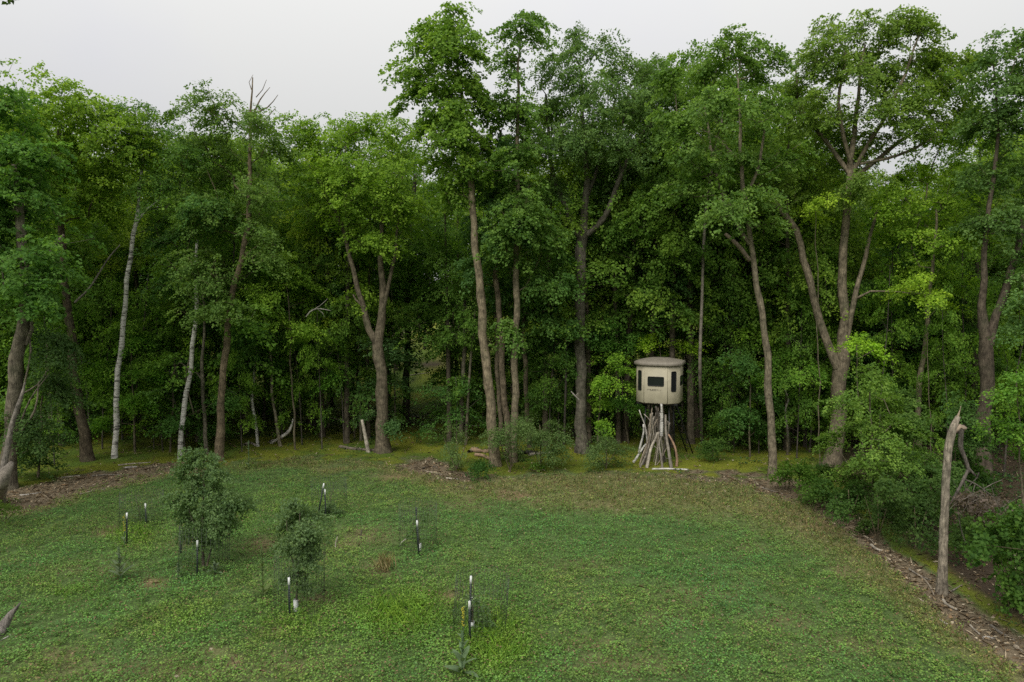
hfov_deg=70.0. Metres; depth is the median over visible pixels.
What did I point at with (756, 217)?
forest tree
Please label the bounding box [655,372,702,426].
young maple
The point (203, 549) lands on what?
wire cage
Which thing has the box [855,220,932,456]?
understorey tree
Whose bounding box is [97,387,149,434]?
young maple
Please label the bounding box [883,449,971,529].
shrub
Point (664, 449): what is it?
leaning branch
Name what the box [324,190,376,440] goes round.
slim tree
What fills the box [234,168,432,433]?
understorey tree
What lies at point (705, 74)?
broadleaf tree
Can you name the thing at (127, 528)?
steel post
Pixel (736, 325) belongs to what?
slim tree
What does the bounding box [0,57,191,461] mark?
leaning tree
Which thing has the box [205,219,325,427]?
understorey tree
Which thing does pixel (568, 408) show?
understorey tree
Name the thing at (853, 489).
shrub
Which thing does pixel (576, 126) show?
woods
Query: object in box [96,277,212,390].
understorey tree
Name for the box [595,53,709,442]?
forest tree
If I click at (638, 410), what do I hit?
young maple
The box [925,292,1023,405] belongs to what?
understorey tree
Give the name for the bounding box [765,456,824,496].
shrub
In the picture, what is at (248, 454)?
mullein plant
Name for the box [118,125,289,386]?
forest tree
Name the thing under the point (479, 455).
fallen log
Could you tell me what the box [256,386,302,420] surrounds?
young maple
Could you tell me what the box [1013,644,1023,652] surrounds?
fallen branch
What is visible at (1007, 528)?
shrub
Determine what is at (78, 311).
understorey tree
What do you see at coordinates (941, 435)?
young maple
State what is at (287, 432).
fallen branch
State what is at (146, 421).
young maple
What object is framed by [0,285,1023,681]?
ground
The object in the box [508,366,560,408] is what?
young maple
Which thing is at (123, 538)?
mullein plant
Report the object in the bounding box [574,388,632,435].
young maple
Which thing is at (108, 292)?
understorey tree
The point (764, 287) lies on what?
understorey tree
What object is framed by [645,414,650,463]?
leaning branch
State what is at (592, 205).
forest tree
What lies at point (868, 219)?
understorey tree
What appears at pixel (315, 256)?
maple sapling
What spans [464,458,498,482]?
shrub
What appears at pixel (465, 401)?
young maple
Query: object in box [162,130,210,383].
forest tree
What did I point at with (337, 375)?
maple sapling
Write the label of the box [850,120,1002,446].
maple tree
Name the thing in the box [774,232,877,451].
understorey tree
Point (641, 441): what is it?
leaning branch
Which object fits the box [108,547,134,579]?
mullein plant
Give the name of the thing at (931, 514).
shrub
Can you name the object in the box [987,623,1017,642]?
fallen branch
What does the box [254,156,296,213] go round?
forest tree
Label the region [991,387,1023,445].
young maple
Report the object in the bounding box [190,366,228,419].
young maple
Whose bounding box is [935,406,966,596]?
broken snag
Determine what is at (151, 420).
young maple
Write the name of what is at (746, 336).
understorey tree
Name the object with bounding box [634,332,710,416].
maple sapling
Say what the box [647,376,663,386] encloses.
window
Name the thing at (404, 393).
understorey tree
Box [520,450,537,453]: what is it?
fallen log
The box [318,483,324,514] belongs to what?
steel post
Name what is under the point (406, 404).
shaded tree
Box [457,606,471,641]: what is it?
mullein plant
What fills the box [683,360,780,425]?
young maple
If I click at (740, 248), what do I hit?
dead limb
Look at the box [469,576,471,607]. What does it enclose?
steel post
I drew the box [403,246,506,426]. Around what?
understorey tree
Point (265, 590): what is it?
mullein plant
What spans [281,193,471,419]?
understorey tree
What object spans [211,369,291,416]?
young maple
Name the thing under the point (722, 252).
forest tree
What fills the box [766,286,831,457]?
understorey tree
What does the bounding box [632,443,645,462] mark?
leaning branch
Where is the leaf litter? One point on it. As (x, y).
(871, 540)
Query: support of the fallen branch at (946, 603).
on the ground at (432, 451)
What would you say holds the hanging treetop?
hanging from the broken snag
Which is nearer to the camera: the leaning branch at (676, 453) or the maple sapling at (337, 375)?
the leaning branch at (676, 453)
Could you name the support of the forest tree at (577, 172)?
on the ground at (432, 451)
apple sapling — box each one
[127,495,157,523]
[318,485,344,517]
[395,505,434,549]
[450,561,497,635]
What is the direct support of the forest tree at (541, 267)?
on the ground at (432, 451)
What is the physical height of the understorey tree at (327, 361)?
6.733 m
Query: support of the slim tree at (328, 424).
on the ground at (432, 451)
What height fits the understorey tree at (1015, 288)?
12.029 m
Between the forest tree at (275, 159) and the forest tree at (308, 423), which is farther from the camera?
the forest tree at (275, 159)
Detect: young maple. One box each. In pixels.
[0,367,71,447]
[22,404,77,438]
[27,379,101,428]
[45,390,131,444]
[74,387,138,431]
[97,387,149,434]
[112,370,200,448]
[127,391,195,438]
[134,369,211,451]
[175,382,254,439]
[187,405,213,430]
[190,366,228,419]
[191,371,219,421]
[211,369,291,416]
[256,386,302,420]
[263,355,325,404]
[291,392,332,422]
[406,375,509,440]
[432,364,476,398]
[441,379,484,415]
[452,348,529,411]
[454,365,551,430]
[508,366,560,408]
[519,380,549,418]
[534,393,575,428]
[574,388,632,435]
[591,364,635,435]
[608,356,639,399]
[620,393,653,429]
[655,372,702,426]
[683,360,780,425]
[694,372,783,445]
[694,384,762,438]
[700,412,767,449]
[716,380,796,453]
[767,387,857,451]
[795,401,875,445]
[847,392,888,438]
[912,402,949,439]
[913,378,1012,435]
[921,410,957,445]
[940,370,1023,432]
[967,369,1023,447]
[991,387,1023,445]
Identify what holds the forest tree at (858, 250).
on the ground at (432, 451)
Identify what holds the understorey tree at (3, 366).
on the ground at (432, 451)
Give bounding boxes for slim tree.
[12,166,78,445]
[67,230,103,391]
[85,236,137,432]
[87,186,163,430]
[262,182,293,418]
[269,185,334,427]
[283,186,345,427]
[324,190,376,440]
[366,220,416,433]
[443,197,508,444]
[463,265,493,417]
[652,176,684,431]
[687,144,768,440]
[801,172,865,394]
[828,226,874,431]
[849,175,915,360]
[871,163,937,380]
[916,196,974,442]
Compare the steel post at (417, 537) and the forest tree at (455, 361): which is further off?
the forest tree at (455, 361)
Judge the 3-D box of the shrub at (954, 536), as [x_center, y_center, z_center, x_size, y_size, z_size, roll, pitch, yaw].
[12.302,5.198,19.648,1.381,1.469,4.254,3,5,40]
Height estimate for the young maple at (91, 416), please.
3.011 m
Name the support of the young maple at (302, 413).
on the ground at (432, 451)
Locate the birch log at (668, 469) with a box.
[652,468,688,469]
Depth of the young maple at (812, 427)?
32.74 m
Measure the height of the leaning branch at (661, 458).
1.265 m
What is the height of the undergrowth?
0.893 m
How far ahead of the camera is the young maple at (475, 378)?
36.90 m
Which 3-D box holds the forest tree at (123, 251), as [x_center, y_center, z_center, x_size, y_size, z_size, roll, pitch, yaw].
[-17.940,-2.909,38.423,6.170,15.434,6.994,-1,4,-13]
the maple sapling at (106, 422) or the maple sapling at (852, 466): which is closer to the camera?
the maple sapling at (852, 466)
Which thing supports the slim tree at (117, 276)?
on the ground at (432, 451)
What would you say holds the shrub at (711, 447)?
on the ground at (432, 451)
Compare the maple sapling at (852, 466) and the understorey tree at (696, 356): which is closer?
the maple sapling at (852, 466)
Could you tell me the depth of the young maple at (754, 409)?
32.61 m
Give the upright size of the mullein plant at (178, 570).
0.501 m
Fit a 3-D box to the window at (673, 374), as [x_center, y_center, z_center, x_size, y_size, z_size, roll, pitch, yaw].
[6.726,1.692,30.389,0.255,0.860,0.018,-1,4,-23]
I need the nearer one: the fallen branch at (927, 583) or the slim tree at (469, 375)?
the fallen branch at (927, 583)
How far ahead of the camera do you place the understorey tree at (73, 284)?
32.62 m
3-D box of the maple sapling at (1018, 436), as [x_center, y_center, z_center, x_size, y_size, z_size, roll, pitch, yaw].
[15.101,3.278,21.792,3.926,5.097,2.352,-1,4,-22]
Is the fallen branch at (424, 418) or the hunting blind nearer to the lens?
the hunting blind
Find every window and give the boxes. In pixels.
[638,370,641,389]
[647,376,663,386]
[671,371,676,391]
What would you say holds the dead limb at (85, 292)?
attached to the understorey tree at (73, 284)
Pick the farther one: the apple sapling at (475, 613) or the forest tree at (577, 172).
the forest tree at (577, 172)
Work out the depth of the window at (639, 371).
30.90 m
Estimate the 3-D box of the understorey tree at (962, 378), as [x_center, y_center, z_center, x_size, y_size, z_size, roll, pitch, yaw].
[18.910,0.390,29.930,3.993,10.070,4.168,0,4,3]
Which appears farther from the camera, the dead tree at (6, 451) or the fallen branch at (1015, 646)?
the dead tree at (6, 451)
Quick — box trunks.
[96,148,917,347]
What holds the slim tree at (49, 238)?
on the ground at (432, 451)
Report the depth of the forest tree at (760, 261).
38.02 m
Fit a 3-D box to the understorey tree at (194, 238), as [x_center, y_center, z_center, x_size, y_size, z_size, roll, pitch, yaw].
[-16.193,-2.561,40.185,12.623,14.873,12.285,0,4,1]
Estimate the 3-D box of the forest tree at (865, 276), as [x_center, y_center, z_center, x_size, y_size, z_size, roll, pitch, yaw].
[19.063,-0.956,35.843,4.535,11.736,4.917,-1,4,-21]
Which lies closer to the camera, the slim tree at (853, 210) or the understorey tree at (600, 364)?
the slim tree at (853, 210)
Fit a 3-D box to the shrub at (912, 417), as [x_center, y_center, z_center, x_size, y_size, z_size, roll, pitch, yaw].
[13.992,3.580,26.023,2.502,3.962,4.950,2,4,33]
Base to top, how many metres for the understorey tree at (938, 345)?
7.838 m
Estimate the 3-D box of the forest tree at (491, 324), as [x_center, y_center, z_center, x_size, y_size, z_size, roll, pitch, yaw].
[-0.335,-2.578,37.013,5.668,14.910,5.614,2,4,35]
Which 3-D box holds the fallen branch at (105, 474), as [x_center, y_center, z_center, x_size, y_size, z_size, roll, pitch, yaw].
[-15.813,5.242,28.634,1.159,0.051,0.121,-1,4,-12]
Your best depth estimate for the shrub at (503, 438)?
28.69 m
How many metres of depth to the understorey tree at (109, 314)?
38.47 m
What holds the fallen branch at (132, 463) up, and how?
on the ground at (432, 451)
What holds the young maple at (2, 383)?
on the ground at (432, 451)
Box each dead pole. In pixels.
[563,345,567,444]
[694,111,722,442]
[785,391,789,451]
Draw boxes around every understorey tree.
[0,199,97,442]
[0,223,106,329]
[0,230,153,439]
[0,266,140,365]
[0,278,105,415]
[1,207,134,397]
[6,284,133,429]
[20,264,93,463]
[40,181,217,378]
[62,299,184,439]
[72,268,149,448]
[78,267,161,389]
[79,265,181,449]
[92,155,311,358]
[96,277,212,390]
[105,307,208,423]
[111,320,196,437]
[117,291,192,450]
[123,192,244,392]
[127,175,312,410]
[135,242,227,417]
[140,236,229,436]
[164,323,267,437]
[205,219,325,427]
[206,228,296,365]
[206,309,264,451]
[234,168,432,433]
[235,235,317,438]
[251,285,340,416]
[260,290,362,427]
[266,261,328,444]
[274,306,355,448]
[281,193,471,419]
[301,175,471,412]
[308,250,374,443]
[329,219,432,411]
[374,325,415,431]
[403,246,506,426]
[453,191,634,411]
[465,273,534,392]
[468,207,559,418]
[475,291,572,422]
[485,192,668,436]
[493,157,640,428]
[506,314,559,408]
[518,291,589,447]
[522,328,594,442]
[541,338,575,431]
[555,269,644,420]
[556,236,698,426]
[568,321,635,395]
[591,258,648,435]
[593,191,712,334]
[637,303,740,391]
[666,315,714,402]
[681,322,743,410]
[686,259,772,435]
[694,247,859,419]
[695,209,806,432]
[702,199,861,417]
[704,226,830,429]
[709,318,753,444]
[712,314,801,415]
[736,171,899,446]
[765,183,892,419]
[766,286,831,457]
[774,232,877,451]
[795,309,891,440]
[803,206,950,447]
[803,258,884,422]
[821,315,893,399]
[828,252,931,422]
[848,171,948,413]
[850,256,918,451]
[851,264,1011,441]
[854,262,974,360]
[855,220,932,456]
[862,226,974,411]
[879,287,1023,428]
[906,244,1023,431]
[909,279,979,456]
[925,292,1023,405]
[931,324,1020,430]
[946,291,1023,419]
[958,268,1023,403]
[965,264,1023,475]
[966,249,1023,430]
[994,234,1023,322]
[999,286,1023,427]
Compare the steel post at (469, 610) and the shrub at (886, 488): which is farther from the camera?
the shrub at (886, 488)
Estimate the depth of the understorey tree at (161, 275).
37.52 m
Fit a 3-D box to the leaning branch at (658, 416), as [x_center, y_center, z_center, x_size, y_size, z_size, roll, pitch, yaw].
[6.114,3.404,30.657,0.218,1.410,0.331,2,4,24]
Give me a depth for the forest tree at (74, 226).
39.06 m
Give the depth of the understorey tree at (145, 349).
33.13 m
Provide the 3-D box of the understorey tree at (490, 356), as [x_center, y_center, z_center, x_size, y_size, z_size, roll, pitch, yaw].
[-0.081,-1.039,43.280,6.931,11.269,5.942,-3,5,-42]
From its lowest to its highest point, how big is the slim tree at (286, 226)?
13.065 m
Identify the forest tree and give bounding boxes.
[0,133,135,445]
[0,202,98,437]
[12,102,99,162]
[45,122,138,420]
[53,151,156,314]
[66,149,209,431]
[100,135,192,426]
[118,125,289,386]
[133,139,249,441]
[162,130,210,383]
[165,145,313,432]
[210,131,282,421]
[235,134,311,351]
[239,160,301,403]
[244,134,372,437]
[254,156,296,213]
[272,180,362,424]
[278,111,406,443]
[296,181,409,426]
[314,173,424,438]
[324,236,342,405]
[363,133,428,404]
[378,179,495,441]
[404,176,506,417]
[432,162,477,396]
[441,157,522,406]
[450,159,555,404]
[467,152,587,352]
[480,93,609,445]
[512,175,575,416]
[521,128,653,442]
[545,163,658,421]
[547,55,666,443]
[556,82,755,440]
[590,50,746,447]
[593,39,776,443]
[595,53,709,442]
[602,82,733,431]
[661,72,826,422]
[666,46,783,445]
[677,72,809,438]
[724,76,864,450]
[728,143,874,443]
[733,131,786,427]
[745,80,889,443]
[774,130,881,271]
[789,136,888,433]
[825,188,883,319]
[854,184,941,372]
[854,202,954,396]
[883,164,1023,424]
[893,94,1023,446]
[901,147,1023,318]
[943,138,1023,168]
[973,135,1023,325]
[975,136,1023,245]
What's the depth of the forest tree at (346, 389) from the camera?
33.95 m
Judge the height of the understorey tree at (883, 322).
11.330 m
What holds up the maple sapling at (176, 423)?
on the ground at (432, 451)
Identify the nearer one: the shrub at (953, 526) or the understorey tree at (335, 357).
the shrub at (953, 526)
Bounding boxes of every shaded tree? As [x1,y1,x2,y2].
[366,136,463,424]
[635,194,746,437]
[695,211,823,441]
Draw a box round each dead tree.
[0,382,25,470]
[0,461,13,502]
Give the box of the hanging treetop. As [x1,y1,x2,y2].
[946,429,1021,543]
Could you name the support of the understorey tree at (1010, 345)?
on the ground at (432, 451)
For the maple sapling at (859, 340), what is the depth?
26.11 m
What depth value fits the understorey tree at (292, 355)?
41.79 m
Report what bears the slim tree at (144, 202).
on the ground at (432, 451)
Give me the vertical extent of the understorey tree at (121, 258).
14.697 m
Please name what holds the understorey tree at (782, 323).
on the ground at (432, 451)
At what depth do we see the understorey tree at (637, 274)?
35.96 m
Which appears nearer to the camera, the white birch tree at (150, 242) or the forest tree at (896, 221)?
the white birch tree at (150, 242)
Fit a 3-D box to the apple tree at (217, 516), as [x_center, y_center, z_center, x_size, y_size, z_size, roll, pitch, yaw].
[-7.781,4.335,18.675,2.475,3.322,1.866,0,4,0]
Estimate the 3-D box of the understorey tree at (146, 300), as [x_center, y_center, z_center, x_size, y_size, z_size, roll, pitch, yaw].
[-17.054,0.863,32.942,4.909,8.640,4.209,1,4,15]
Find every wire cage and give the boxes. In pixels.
[119,486,162,528]
[178,521,229,578]
[273,548,324,616]
[311,474,347,517]
[399,497,436,554]
[452,565,508,643]
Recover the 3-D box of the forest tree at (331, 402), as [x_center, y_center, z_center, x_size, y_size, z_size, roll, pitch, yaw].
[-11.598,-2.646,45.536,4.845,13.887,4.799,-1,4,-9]
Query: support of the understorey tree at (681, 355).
on the ground at (432, 451)
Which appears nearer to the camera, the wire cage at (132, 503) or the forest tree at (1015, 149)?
the wire cage at (132, 503)
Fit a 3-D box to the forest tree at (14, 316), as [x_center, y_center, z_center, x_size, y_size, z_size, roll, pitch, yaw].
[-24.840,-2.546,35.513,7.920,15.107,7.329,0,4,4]
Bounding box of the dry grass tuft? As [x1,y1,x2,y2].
[370,551,395,571]
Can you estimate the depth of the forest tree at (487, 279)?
44.26 m
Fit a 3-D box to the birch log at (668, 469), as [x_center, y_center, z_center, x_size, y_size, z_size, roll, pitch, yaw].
[6.363,5.157,29.430,1.462,0.090,0.152,0,4,3]
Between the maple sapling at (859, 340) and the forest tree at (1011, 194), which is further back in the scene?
the forest tree at (1011, 194)
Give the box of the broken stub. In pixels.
[361,420,369,452]
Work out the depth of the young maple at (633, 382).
47.99 m
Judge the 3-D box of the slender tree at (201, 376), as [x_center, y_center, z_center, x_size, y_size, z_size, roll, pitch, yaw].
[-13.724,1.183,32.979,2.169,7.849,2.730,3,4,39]
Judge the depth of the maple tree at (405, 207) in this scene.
31.71 m
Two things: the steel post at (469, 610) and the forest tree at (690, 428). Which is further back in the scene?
the forest tree at (690, 428)
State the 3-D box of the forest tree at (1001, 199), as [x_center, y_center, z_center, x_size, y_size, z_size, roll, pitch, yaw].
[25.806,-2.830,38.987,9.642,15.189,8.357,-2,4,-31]
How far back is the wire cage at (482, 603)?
14.92 m
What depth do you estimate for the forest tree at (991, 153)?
52.01 m
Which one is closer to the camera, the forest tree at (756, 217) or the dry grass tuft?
the dry grass tuft
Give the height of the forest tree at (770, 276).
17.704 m
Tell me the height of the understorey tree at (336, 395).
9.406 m
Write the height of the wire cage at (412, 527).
1.346 m
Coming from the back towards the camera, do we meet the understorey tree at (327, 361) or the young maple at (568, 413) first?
the young maple at (568, 413)
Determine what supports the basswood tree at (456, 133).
on the ground at (432, 451)
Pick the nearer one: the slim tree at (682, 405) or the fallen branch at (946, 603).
the fallen branch at (946, 603)
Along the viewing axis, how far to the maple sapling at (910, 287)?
26.96 m
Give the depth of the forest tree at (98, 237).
33.33 m
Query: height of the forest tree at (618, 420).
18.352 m
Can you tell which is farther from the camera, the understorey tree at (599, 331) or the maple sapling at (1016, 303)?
the understorey tree at (599, 331)
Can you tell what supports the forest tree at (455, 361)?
on the ground at (432, 451)
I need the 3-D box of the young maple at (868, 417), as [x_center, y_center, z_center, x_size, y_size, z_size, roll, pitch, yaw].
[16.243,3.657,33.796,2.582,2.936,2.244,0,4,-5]
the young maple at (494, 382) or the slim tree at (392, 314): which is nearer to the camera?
the slim tree at (392, 314)
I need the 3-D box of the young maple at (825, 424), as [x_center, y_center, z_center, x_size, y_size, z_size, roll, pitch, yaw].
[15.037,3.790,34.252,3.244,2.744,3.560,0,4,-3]
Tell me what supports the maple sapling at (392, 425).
on the ground at (432, 451)
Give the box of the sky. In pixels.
[0,0,1023,278]
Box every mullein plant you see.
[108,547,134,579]
[120,514,129,547]
[172,563,182,578]
[206,561,224,574]
[245,440,251,466]
[251,546,272,597]
[444,630,477,677]
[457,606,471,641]
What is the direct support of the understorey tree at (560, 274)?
on the ground at (432, 451)
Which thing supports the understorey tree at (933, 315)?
on the ground at (432, 451)
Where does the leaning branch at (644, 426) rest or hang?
attached to the leaning branch at (641, 441)
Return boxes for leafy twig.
[1,0,13,4]
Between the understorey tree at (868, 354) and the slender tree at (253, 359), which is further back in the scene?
the understorey tree at (868, 354)
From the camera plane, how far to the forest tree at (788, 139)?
31.87 m
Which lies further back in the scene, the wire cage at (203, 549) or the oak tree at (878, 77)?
the oak tree at (878, 77)
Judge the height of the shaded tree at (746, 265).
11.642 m
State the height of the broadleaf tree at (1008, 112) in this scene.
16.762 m
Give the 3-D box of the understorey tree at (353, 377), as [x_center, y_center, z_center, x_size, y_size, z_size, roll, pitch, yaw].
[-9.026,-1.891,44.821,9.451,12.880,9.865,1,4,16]
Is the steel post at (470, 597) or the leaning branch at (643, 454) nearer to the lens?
the steel post at (470, 597)
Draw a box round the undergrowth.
[19,374,1023,626]
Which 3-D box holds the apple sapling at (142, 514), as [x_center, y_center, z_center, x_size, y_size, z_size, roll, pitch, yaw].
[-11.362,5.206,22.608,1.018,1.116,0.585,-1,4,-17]
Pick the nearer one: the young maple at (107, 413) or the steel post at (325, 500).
the steel post at (325, 500)
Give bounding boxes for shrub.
[0,320,99,480]
[0,497,22,524]
[438,423,474,472]
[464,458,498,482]
[478,413,541,471]
[513,412,581,468]
[523,459,546,472]
[578,429,639,470]
[694,437,734,461]
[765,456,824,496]
[798,464,849,509]
[819,478,893,526]
[848,472,923,542]
[866,386,944,491]
[881,495,953,555]
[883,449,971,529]
[928,389,1004,496]
[933,500,1023,544]
[936,507,989,559]
[960,499,1023,617]
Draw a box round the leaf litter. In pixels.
[1,406,1023,681]
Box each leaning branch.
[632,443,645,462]
[638,424,644,451]
[639,410,647,440]
[639,434,650,466]
[639,442,647,464]
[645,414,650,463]
[645,432,657,467]
[655,406,659,437]
[655,415,658,461]
[655,432,658,464]
[659,436,662,467]
[660,404,662,435]
[663,437,665,462]
[664,414,672,467]
[668,434,677,465]
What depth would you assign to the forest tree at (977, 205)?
32.45 m
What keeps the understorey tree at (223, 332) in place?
on the ground at (432, 451)
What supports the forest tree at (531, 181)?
on the ground at (432, 451)
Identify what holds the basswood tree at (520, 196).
on the ground at (432, 451)
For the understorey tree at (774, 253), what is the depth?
33.16 m
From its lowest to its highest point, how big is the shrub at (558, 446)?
2.291 m
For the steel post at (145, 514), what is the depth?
22.32 m
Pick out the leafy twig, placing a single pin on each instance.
(6, 3)
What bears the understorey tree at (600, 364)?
on the ground at (432, 451)
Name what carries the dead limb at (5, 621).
on the ground at (432, 451)
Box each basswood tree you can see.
[377,1,512,467]
[452,130,556,457]
[464,9,582,462]
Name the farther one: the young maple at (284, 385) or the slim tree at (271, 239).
the young maple at (284, 385)
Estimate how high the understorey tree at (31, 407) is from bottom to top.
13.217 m
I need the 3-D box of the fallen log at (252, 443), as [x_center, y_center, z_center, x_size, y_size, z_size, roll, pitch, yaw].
[-12.244,4.843,34.467,0.644,0.167,0.664,0,4,0]
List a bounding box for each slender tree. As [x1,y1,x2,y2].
[173,282,223,453]
[206,311,283,446]
[235,268,297,446]
[420,294,494,441]
[467,271,527,445]
[505,247,598,447]
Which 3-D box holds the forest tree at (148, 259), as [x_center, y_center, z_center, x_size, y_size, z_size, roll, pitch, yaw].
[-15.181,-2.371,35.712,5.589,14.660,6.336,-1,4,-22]
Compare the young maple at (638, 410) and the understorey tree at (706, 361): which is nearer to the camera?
the understorey tree at (706, 361)
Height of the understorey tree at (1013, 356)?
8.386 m
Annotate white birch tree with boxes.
[90,98,218,458]
[133,192,246,458]
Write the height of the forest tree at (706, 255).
17.304 m
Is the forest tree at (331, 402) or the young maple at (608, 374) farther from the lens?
the forest tree at (331, 402)
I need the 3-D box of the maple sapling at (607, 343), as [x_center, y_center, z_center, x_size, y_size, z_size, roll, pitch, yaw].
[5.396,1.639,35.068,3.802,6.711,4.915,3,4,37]
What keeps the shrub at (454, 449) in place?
on the ground at (432, 451)
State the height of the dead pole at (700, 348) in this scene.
15.687 m
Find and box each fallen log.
[243,441,255,445]
[339,445,373,450]
[471,447,488,452]
[474,453,488,459]
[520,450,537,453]
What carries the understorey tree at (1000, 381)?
on the ground at (432, 451)
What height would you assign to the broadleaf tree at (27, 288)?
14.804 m
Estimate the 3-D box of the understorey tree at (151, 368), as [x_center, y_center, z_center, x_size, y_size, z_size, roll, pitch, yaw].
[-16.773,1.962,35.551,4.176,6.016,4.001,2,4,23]
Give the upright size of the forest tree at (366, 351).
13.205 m
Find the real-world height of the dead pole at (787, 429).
3.056 m
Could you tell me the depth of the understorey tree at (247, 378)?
32.30 m
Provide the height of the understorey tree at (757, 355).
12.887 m
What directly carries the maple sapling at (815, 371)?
on the ground at (432, 451)
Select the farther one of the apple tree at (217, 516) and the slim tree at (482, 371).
the slim tree at (482, 371)
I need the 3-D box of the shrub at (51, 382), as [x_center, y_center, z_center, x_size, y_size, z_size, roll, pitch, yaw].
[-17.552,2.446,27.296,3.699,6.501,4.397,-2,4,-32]
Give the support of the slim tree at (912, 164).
on the ground at (432, 451)
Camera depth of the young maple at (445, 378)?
47.18 m
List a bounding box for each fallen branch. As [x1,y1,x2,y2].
[92,474,121,475]
[118,462,150,465]
[270,419,292,443]
[411,415,442,422]
[917,573,934,595]
[942,599,957,609]
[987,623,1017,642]
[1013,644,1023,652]
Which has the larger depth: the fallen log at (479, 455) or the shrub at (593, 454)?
the fallen log at (479, 455)
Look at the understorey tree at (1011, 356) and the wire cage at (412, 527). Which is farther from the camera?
the understorey tree at (1011, 356)
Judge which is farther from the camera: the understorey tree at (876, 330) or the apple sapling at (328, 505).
the understorey tree at (876, 330)
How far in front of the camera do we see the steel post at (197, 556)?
18.32 m
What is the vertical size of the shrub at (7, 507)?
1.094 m
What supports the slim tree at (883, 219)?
on the ground at (432, 451)
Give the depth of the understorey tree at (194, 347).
36.42 m
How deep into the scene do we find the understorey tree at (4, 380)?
38.47 m
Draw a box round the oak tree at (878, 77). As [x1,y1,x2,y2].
[696,4,998,466]
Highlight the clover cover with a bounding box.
[0,453,1023,681]
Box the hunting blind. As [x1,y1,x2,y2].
[634,357,692,456]
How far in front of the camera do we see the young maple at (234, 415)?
34.65 m
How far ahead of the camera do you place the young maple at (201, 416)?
35.70 m
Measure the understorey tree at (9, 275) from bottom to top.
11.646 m
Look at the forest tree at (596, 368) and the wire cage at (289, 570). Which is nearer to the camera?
the wire cage at (289, 570)
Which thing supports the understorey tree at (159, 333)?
on the ground at (432, 451)
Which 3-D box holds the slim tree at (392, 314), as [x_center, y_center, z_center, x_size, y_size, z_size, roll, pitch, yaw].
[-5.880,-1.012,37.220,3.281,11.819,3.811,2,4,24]
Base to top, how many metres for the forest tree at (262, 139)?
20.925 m
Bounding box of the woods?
[6,92,1023,338]
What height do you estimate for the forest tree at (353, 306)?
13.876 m
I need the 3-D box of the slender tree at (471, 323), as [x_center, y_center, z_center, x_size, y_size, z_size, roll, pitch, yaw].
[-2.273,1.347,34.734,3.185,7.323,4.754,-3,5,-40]
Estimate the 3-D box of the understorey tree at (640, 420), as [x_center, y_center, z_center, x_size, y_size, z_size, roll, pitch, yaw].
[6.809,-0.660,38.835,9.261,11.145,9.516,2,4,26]
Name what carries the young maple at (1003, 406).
on the ground at (432, 451)
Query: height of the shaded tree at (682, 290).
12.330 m
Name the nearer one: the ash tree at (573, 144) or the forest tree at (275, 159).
the ash tree at (573, 144)
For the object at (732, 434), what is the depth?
32.86 m
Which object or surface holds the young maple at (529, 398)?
on the ground at (432, 451)
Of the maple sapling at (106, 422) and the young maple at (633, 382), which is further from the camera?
the young maple at (633, 382)
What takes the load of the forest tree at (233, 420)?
on the ground at (432, 451)
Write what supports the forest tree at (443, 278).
on the ground at (432, 451)
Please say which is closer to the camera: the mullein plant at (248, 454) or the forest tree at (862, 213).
the mullein plant at (248, 454)
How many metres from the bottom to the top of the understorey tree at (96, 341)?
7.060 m
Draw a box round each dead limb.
[0,602,20,637]
[74,244,119,302]
[306,299,330,316]
[724,233,750,261]
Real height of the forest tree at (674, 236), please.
17.837 m
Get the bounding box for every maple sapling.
[78,331,172,452]
[136,345,253,451]
[235,250,334,449]
[285,194,355,408]
[310,356,390,439]
[349,336,421,441]
[566,351,636,446]
[571,306,648,442]
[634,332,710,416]
[713,348,789,456]
[740,343,831,454]
[789,190,855,465]
[811,362,942,507]
[828,331,898,478]
[881,271,971,452]
[970,367,1023,508]
[987,249,1023,349]
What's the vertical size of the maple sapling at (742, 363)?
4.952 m
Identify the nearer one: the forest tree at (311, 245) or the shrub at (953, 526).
the shrub at (953, 526)
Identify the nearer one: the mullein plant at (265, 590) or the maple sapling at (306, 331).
the mullein plant at (265, 590)
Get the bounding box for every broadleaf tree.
[0,83,107,489]
[149,75,319,461]
[644,23,820,476]
[938,24,1023,487]
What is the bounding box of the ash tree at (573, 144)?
[524,20,693,453]
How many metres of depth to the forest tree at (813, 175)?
42.42 m
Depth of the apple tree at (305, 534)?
16.11 m
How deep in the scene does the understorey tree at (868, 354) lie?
38.23 m
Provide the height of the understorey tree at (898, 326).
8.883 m
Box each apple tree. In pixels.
[152,446,260,568]
[267,497,335,609]
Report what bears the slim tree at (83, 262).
on the ground at (432, 451)
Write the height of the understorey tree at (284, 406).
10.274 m
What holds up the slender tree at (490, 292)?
on the ground at (432, 451)
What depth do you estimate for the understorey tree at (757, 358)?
39.20 m
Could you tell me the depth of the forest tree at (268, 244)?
46.82 m
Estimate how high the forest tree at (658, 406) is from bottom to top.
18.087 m
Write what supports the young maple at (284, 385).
on the ground at (432, 451)
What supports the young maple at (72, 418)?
on the ground at (432, 451)
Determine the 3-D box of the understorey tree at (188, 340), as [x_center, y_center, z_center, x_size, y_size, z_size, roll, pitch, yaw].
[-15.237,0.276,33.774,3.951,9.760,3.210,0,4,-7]
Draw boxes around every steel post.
[126,512,127,546]
[144,503,146,523]
[196,540,197,574]
[288,577,290,617]
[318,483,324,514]
[324,489,326,515]
[416,520,419,555]
[468,600,470,643]
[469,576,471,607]
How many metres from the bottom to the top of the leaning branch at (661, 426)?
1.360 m
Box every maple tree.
[266,109,445,453]
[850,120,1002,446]

